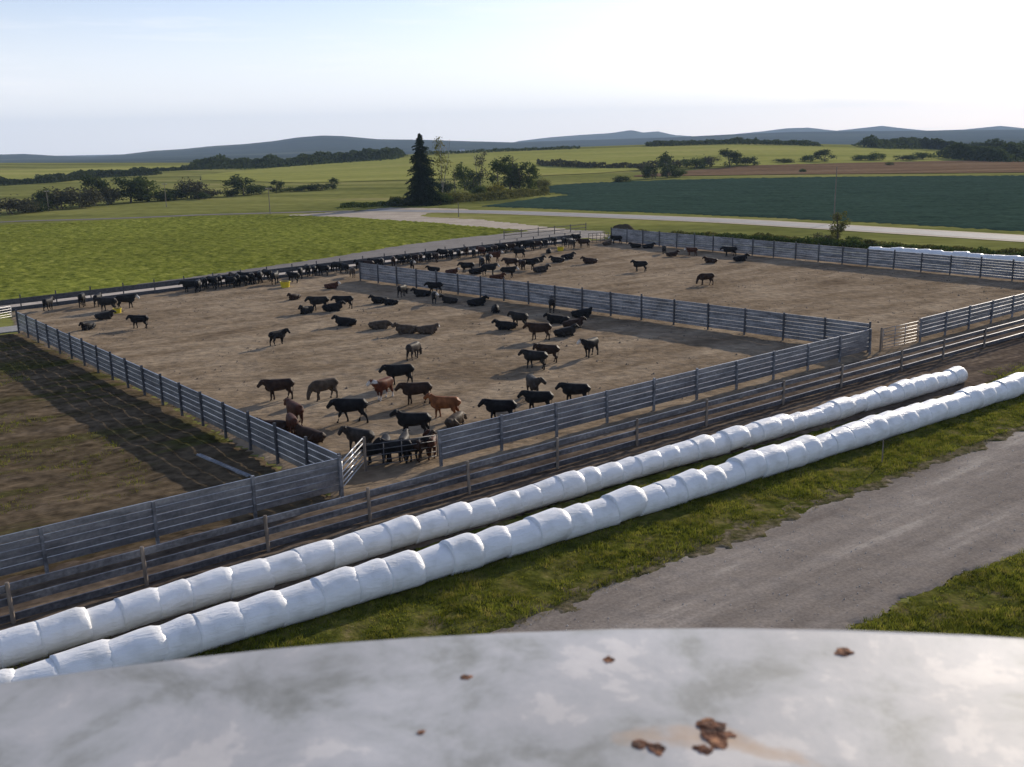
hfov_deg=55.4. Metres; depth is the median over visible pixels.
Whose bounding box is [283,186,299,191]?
meadow bush
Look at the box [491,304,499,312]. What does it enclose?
cow
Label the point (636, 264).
cow
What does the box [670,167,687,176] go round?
hedgerow bush
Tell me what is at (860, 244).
verge weeds
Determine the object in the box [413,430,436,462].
cow
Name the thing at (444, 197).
shrub
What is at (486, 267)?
cow
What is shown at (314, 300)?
cow
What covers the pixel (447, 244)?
farm drive
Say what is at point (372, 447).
cow
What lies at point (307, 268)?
cow
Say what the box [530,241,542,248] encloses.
cow
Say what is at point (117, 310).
mineral tub
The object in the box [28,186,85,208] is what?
meadow bush
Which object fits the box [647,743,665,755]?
rust flake
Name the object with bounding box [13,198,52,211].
meadow bush
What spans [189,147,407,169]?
wood
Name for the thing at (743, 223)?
road shoulder
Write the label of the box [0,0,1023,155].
sky
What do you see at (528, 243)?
cow
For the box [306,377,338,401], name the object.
cow
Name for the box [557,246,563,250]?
mineral tub
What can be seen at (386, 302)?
cow
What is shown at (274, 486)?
windbreak fence
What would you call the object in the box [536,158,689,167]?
hedge
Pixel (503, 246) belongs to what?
cow
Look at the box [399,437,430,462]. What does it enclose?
cow
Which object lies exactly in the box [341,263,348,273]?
cow
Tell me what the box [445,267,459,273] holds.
cow
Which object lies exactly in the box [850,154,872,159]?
hedgerow bush
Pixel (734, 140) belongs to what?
wood
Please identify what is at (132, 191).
meadow tree
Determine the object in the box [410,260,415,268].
cow
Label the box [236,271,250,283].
cow
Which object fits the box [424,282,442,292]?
cow
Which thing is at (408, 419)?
cow
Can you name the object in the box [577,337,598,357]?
cow
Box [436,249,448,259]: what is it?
cow
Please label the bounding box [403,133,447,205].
spruce tree
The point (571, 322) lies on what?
cow
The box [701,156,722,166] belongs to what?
hedgerow bush
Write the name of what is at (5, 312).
pipe gate
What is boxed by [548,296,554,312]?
cow
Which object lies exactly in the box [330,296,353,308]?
cow
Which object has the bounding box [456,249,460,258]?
cow
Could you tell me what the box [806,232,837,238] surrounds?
shrub
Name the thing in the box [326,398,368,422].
cow
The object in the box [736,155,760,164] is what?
hedgerow bush
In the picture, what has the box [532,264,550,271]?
cow
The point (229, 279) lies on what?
cow
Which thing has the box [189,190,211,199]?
meadow bush
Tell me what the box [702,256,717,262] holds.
cow
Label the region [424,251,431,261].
cow
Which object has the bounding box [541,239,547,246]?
cow
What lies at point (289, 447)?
windbreak fence
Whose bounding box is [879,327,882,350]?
gate post
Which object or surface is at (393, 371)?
cow
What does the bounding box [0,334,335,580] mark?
paddock
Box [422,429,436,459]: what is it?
cow
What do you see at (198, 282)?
cow
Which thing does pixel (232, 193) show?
meadow bush
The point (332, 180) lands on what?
meadow tree
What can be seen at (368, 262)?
cow
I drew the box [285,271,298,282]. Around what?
cow
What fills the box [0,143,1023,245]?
ground
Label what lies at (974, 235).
road
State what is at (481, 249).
cow
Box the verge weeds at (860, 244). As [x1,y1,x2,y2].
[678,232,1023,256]
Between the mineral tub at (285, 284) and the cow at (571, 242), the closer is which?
the mineral tub at (285, 284)
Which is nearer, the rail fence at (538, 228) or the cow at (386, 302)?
the cow at (386, 302)
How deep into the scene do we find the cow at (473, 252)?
140.26 m
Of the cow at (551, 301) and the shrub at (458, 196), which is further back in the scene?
the shrub at (458, 196)
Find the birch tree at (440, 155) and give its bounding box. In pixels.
[430,136,451,191]
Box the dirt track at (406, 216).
[290,207,607,238]
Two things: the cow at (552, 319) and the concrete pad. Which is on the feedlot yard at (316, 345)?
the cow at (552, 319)
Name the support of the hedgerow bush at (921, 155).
on the hay field at (387, 169)
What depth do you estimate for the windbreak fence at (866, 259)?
124.87 m
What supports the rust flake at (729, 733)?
on the silo
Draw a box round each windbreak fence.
[0,455,343,575]
[15,310,342,494]
[359,262,871,351]
[437,329,871,466]
[611,227,1023,280]
[918,293,1023,341]
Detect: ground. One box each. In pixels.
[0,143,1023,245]
[0,241,1023,626]
[0,325,1023,669]
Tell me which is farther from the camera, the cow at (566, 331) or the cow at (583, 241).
the cow at (583, 241)
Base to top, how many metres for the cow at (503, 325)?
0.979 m
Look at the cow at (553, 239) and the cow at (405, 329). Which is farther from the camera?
the cow at (553, 239)
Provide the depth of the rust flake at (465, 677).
1.13 m
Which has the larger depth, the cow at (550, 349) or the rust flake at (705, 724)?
the cow at (550, 349)
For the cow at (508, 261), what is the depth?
127.45 m
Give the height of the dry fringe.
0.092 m
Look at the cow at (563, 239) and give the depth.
152.96 m
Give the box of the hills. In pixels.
[0,126,1023,162]
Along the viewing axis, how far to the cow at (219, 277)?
115.93 m
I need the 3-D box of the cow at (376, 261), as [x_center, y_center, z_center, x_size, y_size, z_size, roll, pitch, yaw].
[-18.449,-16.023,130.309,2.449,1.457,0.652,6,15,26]
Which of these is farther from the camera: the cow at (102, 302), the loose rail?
the cow at (102, 302)
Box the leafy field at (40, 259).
[0,214,526,299]
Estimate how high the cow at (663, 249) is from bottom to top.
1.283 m
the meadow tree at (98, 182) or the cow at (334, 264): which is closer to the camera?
the cow at (334, 264)
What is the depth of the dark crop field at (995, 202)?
259.64 m
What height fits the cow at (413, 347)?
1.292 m
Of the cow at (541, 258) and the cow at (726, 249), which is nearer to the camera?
the cow at (541, 258)
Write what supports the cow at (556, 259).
on the feedlot yard at (316, 345)
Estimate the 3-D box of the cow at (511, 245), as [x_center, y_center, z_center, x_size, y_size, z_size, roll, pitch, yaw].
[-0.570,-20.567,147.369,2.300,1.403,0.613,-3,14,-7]
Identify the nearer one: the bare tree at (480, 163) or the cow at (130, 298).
the cow at (130, 298)
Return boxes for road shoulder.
[365,209,1023,241]
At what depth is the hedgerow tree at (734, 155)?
512.52 m
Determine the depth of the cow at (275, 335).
80.97 m
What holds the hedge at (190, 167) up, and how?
on the ground at (329, 199)
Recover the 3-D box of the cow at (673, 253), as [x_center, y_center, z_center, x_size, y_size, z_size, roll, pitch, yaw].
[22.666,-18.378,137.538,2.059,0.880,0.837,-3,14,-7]
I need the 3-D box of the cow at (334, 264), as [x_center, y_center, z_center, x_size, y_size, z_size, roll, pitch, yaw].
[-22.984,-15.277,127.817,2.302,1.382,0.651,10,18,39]
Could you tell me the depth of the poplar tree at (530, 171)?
342.71 m
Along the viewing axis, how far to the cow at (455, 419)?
56.54 m
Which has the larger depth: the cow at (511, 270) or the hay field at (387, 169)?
the hay field at (387, 169)
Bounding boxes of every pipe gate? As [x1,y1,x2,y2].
[0,306,11,317]
[341,438,363,486]
[366,435,437,466]
[588,232,608,242]
[882,321,918,348]
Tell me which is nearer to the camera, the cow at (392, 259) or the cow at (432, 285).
the cow at (432, 285)
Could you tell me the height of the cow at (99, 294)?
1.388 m
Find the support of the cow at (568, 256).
on the feedlot yard at (316, 345)
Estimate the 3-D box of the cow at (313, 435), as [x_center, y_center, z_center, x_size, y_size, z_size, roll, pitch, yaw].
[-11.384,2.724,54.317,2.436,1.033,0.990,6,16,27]
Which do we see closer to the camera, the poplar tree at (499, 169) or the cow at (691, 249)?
the cow at (691, 249)
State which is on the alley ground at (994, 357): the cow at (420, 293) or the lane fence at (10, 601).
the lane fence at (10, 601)
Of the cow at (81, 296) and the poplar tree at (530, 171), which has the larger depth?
the poplar tree at (530, 171)
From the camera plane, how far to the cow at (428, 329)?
84.47 m
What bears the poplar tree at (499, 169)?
on the ground at (329, 199)
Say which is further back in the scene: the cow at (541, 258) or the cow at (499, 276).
the cow at (541, 258)
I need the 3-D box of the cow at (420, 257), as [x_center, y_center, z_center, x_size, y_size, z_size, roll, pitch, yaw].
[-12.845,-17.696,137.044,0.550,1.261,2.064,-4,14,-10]
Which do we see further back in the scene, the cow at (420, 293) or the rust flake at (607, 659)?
the cow at (420, 293)
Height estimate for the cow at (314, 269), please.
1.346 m
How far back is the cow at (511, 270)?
118.80 m
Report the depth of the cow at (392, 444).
50.00 m
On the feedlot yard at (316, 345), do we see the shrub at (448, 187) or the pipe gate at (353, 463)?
the pipe gate at (353, 463)
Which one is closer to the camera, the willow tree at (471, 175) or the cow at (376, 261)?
the cow at (376, 261)
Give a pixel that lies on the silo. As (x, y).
(789, 697)
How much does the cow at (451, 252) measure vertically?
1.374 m
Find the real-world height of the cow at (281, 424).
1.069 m
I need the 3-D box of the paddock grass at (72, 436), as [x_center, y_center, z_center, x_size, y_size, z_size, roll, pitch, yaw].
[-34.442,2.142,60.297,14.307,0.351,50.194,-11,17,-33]
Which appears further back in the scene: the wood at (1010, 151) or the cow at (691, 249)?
the wood at (1010, 151)
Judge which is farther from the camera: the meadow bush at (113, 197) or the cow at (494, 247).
the meadow bush at (113, 197)
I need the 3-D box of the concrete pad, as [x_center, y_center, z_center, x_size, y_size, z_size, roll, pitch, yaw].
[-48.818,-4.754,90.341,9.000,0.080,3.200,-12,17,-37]
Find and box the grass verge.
[185,369,1023,658]
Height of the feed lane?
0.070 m
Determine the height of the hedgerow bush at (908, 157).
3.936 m
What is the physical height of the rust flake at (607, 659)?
0.002 m
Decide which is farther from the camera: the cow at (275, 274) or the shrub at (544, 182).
the shrub at (544, 182)
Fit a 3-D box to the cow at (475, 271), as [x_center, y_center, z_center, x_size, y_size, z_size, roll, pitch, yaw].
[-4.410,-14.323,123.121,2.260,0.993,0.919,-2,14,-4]
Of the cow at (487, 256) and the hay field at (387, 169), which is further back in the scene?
the hay field at (387, 169)
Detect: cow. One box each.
[42,296,54,310]
[78,292,85,307]
[78,322,95,329]
[93,292,101,307]
[93,297,116,310]
[94,309,115,319]
[115,294,139,307]
[126,315,148,328]
[178,281,197,291]
[195,279,200,292]
[201,277,207,289]
[206,276,217,289]
[217,274,221,287]
[222,276,235,287]
[232,275,247,285]
[234,273,239,286]
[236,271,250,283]
[249,272,254,284]
[256,417,289,431]
[257,270,262,283]
[257,378,294,400]
[262,269,271,281]
[268,328,290,345]
[271,270,278,284]
[283,398,303,425]
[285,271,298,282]
[286,413,298,434]
[287,293,300,299]
[293,423,326,442]
[297,267,302,278]
[298,305,313,314]
[304,296,328,309]
[305,264,310,276]
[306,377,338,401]
[312,264,316,275]
[316,264,329,275]
[322,300,345,311]
[324,281,340,288]
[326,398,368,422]
[330,261,341,272]
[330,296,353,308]
[331,315,356,325]
[337,426,374,450]
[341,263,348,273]
[349,267,354,277]
[353,259,363,269]
[354,443,384,464]
[359,260,373,263]
[366,376,393,400]
[367,258,380,264]
[368,295,387,303]
[368,320,394,329]
[373,437,412,464]
[378,364,414,384]
[380,297,398,305]
[381,433,390,463]
[389,409,431,436]
[391,255,394,266]
[391,322,416,333]
[394,382,432,404]
[395,255,404,264]
[397,284,407,297]
[398,428,410,457]
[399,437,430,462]
[403,254,410,262]
[405,341,422,360]
[410,253,418,262]
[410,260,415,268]
[410,287,430,296]
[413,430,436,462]
[416,323,439,333]
[419,253,422,262]
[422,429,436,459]
[423,393,460,417]
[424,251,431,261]
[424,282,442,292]
[425,265,439,270]
[431,291,438,303]
[432,252,438,262]
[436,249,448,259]
[439,294,457,303]
[444,411,466,427]
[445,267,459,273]
[447,249,453,258]
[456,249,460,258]
[457,262,474,271]
[463,246,468,256]
[466,295,488,305]
[468,267,481,273]
[472,248,475,257]
[476,246,484,255]
[477,399,516,419]
[479,256,484,266]
[481,263,499,274]
[483,246,491,252]
[485,253,492,263]
[488,250,502,261]
[489,272,506,279]
[491,244,497,251]
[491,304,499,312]
[491,319,516,329]
[494,243,507,253]
[500,266,518,277]
[501,257,517,266]
[502,243,515,251]
[507,311,528,325]
[508,242,521,250]
[510,248,525,257]
[517,390,553,410]
[518,259,525,269]
[518,349,547,369]
[519,241,534,249]
[522,258,539,269]
[522,322,551,339]
[526,374,546,390]
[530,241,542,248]
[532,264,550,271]
[532,343,559,362]
[535,255,545,262]
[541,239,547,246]
[543,312,568,323]
[548,255,564,262]
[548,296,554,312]
[550,237,556,245]
[553,323,579,336]
[555,382,590,399]
[561,237,566,246]
[561,251,575,259]
[562,316,586,327]
[566,239,575,248]
[570,234,580,239]
[571,307,592,317]
[575,238,589,247]
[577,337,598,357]
[580,256,597,263]
[602,239,612,244]
[608,235,621,242]
[628,242,640,247]
[630,260,647,271]
[642,242,655,247]
[662,245,665,253]
[666,250,679,256]
[684,247,697,255]
[696,273,714,284]
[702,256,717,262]
[720,246,736,255]
[733,253,749,260]
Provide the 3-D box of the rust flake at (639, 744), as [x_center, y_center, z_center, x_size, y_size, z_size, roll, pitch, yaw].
[0.130,0.368,0.996,0.017,0.002,0.018,-14,19,-42]
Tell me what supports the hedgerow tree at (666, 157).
on the ground at (329, 199)
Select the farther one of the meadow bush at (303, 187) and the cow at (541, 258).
the meadow bush at (303, 187)
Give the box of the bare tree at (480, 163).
[473,152,489,185]
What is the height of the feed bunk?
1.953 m
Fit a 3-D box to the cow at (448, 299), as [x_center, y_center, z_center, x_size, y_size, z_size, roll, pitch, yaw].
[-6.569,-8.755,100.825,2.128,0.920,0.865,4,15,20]
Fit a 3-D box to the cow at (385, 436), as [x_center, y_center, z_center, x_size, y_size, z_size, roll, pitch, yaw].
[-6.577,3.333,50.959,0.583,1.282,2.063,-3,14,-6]
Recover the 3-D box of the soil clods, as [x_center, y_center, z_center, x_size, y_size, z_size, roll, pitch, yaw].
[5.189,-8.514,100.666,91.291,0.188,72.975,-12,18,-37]
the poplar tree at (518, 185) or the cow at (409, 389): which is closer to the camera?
the cow at (409, 389)
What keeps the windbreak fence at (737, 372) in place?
on the feedlot yard at (316, 345)
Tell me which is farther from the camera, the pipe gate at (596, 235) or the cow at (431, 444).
the pipe gate at (596, 235)
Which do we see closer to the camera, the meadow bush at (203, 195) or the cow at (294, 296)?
the cow at (294, 296)
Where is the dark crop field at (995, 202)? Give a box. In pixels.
[482,175,1023,230]
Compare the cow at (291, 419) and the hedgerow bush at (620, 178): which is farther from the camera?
the hedgerow bush at (620, 178)
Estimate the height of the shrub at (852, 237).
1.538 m
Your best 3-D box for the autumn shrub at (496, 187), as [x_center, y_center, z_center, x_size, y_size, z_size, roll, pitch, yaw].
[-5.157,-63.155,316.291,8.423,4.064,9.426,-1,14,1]
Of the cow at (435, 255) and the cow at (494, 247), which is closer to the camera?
the cow at (435, 255)
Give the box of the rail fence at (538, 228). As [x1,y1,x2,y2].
[503,223,585,238]
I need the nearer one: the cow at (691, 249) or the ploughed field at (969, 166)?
the cow at (691, 249)
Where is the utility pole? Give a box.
[833,168,836,222]
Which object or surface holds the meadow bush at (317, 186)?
on the ground at (329, 199)
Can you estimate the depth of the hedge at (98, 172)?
543.76 m
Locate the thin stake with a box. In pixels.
[881,439,883,462]
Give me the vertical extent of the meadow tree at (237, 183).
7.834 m
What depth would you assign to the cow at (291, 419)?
54.65 m
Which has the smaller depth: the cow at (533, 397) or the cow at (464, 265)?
the cow at (533, 397)
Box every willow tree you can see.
[450,161,474,190]
[462,170,484,191]
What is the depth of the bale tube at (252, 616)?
37.32 m
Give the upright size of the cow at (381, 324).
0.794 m
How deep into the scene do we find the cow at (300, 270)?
121.65 m
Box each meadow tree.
[32,188,57,207]
[77,173,111,204]
[107,173,152,202]
[126,176,170,201]
[220,174,263,194]
[268,180,284,192]
[325,177,338,188]
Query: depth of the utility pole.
185.50 m
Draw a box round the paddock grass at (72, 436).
[0,349,162,513]
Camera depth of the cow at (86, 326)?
89.85 m
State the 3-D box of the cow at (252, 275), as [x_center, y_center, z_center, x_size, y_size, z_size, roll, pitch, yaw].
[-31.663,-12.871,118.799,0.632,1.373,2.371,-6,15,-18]
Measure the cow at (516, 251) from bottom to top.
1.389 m
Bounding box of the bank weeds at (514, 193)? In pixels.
[389,185,550,205]
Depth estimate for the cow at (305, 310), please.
95.82 m
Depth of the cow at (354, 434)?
51.94 m
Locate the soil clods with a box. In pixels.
[53,251,1021,442]
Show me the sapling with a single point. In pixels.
(840, 227)
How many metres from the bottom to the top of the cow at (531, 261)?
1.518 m
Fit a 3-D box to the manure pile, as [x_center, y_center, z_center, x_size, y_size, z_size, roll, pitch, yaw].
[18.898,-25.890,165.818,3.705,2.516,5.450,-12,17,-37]
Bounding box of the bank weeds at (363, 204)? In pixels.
[337,199,437,208]
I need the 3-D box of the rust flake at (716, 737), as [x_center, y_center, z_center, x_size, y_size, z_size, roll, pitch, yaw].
[0.209,0.364,1.006,0.029,0.002,0.040,3,14,15]
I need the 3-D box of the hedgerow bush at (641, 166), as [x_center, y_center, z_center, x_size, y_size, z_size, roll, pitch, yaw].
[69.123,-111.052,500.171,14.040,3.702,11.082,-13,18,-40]
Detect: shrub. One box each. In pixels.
[384,197,409,205]
[432,192,455,204]
[435,178,457,192]
[443,191,468,202]
[469,184,486,193]
[485,182,504,192]
[533,177,551,187]
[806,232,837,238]
[844,235,863,240]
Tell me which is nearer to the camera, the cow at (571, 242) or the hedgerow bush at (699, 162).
the cow at (571, 242)
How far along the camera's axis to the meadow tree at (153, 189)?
316.57 m
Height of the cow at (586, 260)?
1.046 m
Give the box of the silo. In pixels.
[0,628,1023,766]
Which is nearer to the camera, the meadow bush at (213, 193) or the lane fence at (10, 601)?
the lane fence at (10, 601)
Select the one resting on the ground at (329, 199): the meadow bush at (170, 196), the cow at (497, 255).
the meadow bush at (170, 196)
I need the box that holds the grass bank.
[851,553,1023,637]
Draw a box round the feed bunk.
[0,231,580,312]
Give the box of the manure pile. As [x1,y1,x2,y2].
[613,224,633,236]
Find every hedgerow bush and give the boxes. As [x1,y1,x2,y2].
[610,175,632,181]
[636,164,657,169]
[641,163,657,178]
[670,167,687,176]
[680,157,706,168]
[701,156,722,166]
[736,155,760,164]
[772,158,795,162]
[799,155,821,161]
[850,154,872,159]
[867,151,885,159]
[893,155,919,159]
[910,152,935,158]
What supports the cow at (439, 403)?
on the feedlot yard at (316, 345)
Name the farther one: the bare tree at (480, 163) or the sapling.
the bare tree at (480, 163)
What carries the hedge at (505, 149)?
on the ground at (329, 199)
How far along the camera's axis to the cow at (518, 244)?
148.74 m
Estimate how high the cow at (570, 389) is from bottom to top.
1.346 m
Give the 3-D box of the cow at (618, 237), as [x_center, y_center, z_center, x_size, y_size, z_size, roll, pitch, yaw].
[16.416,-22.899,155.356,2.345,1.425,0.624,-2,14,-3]
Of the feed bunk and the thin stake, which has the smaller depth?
the thin stake
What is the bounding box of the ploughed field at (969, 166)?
[634,160,1023,176]
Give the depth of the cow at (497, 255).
135.09 m
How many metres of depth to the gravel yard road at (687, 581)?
37.74 m
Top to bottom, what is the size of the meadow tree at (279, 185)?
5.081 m
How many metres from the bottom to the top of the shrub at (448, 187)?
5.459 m
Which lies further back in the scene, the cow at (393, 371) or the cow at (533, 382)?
the cow at (393, 371)
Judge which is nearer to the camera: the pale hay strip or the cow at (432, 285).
the cow at (432, 285)
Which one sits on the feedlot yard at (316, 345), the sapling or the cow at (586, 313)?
the cow at (586, 313)
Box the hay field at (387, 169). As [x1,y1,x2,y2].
[201,145,969,182]
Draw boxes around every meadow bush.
[0,194,43,214]
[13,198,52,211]
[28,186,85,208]
[57,183,105,207]
[96,185,123,204]
[149,189,178,200]
[166,188,188,198]
[173,177,209,198]
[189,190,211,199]
[192,188,223,197]
[223,188,238,196]
[241,184,268,193]
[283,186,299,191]
[297,184,313,190]
[306,182,328,190]
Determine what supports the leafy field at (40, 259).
on the ground at (329, 199)
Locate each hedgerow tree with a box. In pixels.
[654,151,680,177]
[718,148,744,166]
[811,149,836,160]
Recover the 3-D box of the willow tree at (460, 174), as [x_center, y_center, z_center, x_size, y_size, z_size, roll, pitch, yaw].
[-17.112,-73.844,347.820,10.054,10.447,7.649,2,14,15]
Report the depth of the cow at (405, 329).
84.59 m
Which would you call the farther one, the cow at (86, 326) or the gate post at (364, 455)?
the cow at (86, 326)
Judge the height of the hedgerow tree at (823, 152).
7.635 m
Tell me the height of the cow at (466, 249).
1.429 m
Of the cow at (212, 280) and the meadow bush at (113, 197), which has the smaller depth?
the cow at (212, 280)
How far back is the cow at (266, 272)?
120.38 m
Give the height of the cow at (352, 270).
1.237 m
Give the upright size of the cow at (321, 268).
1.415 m
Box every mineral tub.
[112,308,121,313]
[280,281,290,287]
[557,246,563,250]
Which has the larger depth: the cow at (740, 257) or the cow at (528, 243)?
the cow at (528, 243)
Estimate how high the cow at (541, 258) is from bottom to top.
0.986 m
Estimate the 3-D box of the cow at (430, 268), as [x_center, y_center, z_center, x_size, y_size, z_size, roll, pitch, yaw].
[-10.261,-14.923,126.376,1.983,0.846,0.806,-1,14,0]
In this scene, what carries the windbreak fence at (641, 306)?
on the feedlot yard at (316, 345)
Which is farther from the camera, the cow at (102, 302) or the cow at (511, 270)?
the cow at (511, 270)
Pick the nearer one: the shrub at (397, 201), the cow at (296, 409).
the cow at (296, 409)
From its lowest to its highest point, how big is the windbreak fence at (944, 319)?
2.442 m
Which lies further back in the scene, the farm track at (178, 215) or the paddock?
the farm track at (178, 215)
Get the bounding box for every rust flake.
[417,730,425,734]
[460,675,472,679]
[603,656,614,662]
[632,739,647,748]
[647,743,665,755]
[692,744,713,754]
[696,718,725,730]
[700,727,728,749]
[726,731,736,736]
[834,647,853,655]
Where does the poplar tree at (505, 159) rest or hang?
on the ground at (329, 199)
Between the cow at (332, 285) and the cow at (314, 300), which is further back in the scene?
the cow at (332, 285)
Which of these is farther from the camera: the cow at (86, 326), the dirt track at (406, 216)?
the dirt track at (406, 216)
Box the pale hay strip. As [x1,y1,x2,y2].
[0,165,185,178]
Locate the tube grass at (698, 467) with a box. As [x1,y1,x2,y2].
[6,361,1023,669]
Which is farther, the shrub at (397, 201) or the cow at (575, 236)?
the shrub at (397, 201)
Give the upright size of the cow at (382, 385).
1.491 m
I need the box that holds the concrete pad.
[0,325,21,332]
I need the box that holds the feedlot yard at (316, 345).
[8,239,1023,498]
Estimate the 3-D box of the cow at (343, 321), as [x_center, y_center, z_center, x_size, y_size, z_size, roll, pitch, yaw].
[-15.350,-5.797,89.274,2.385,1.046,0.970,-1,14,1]
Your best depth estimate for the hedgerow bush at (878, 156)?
568.08 m
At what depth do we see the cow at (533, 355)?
70.45 m
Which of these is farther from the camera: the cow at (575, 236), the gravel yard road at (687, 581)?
the cow at (575, 236)
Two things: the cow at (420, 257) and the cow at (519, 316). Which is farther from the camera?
the cow at (420, 257)
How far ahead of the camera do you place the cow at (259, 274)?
118.41 m
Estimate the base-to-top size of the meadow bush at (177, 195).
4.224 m
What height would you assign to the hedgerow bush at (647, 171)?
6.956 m
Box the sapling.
[828,211,851,238]
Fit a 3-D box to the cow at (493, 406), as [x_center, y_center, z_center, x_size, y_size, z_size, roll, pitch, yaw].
[-0.860,1.568,57.397,2.351,1.400,0.626,0,14,5]
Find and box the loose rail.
[196,453,250,476]
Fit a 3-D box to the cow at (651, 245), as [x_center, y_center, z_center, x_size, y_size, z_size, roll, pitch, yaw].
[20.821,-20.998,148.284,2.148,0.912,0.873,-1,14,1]
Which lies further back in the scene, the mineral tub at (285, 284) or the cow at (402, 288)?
the mineral tub at (285, 284)
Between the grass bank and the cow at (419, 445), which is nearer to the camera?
the grass bank
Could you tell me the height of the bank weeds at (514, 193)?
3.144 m
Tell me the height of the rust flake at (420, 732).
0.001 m
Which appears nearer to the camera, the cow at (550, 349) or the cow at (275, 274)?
the cow at (550, 349)
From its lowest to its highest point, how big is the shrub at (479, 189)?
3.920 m
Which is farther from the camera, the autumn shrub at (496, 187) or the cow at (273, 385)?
the autumn shrub at (496, 187)
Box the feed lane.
[0,239,574,307]
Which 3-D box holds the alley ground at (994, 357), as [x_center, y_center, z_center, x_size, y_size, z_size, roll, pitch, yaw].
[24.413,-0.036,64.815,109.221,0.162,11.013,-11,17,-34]
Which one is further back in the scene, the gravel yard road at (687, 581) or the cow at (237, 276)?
the cow at (237, 276)
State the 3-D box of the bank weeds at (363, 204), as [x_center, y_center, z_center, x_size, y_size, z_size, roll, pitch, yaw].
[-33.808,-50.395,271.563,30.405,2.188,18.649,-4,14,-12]
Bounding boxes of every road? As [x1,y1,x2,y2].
[365,209,1023,240]
[489,431,1023,633]
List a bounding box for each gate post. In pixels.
[362,437,366,470]
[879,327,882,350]
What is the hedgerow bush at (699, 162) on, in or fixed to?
on the ground at (329, 199)
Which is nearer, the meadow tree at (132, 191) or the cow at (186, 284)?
the cow at (186, 284)
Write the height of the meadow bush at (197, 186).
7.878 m
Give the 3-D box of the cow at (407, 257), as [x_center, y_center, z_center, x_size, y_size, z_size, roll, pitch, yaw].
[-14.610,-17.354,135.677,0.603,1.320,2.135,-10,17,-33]
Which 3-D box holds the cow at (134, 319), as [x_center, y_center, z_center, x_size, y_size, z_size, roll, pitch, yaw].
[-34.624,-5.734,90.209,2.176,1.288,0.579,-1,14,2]
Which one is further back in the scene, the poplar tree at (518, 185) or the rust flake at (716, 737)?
the poplar tree at (518, 185)
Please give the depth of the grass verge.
38.61 m
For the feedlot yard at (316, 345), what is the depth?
84.21 m
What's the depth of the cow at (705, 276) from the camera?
109.41 m
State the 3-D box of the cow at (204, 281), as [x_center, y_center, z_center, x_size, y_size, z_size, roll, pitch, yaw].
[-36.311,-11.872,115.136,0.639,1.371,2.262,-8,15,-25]
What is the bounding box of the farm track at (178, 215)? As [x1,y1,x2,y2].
[0,210,361,222]
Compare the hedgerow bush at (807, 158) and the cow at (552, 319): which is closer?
the cow at (552, 319)
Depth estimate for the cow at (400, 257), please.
134.43 m
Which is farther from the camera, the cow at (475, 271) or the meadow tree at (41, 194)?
the meadow tree at (41, 194)
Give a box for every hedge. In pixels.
[0,167,162,185]
[34,163,240,177]
[426,146,579,154]
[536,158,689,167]
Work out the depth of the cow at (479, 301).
98.67 m
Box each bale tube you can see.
[0,366,967,669]
[0,372,1023,682]
[869,247,1023,265]
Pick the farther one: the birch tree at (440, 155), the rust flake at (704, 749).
the birch tree at (440, 155)
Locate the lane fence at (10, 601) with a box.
[0,319,1023,624]
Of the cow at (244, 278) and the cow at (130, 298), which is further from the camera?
the cow at (244, 278)
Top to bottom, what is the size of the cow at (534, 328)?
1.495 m
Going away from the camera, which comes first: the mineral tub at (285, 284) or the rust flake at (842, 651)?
the rust flake at (842, 651)
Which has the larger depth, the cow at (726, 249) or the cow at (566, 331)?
the cow at (726, 249)
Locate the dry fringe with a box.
[467,421,1023,633]
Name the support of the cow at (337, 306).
on the feedlot yard at (316, 345)
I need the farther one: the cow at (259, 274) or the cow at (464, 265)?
the cow at (464, 265)
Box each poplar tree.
[486,157,514,186]
[498,155,519,188]
[508,161,532,188]
[520,163,541,188]
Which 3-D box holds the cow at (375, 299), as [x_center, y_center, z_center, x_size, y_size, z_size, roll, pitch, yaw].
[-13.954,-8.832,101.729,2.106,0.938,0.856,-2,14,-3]
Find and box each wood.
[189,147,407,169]
[644,137,822,146]
[851,134,1023,149]
[929,141,1023,161]
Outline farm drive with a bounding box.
[137,230,603,284]

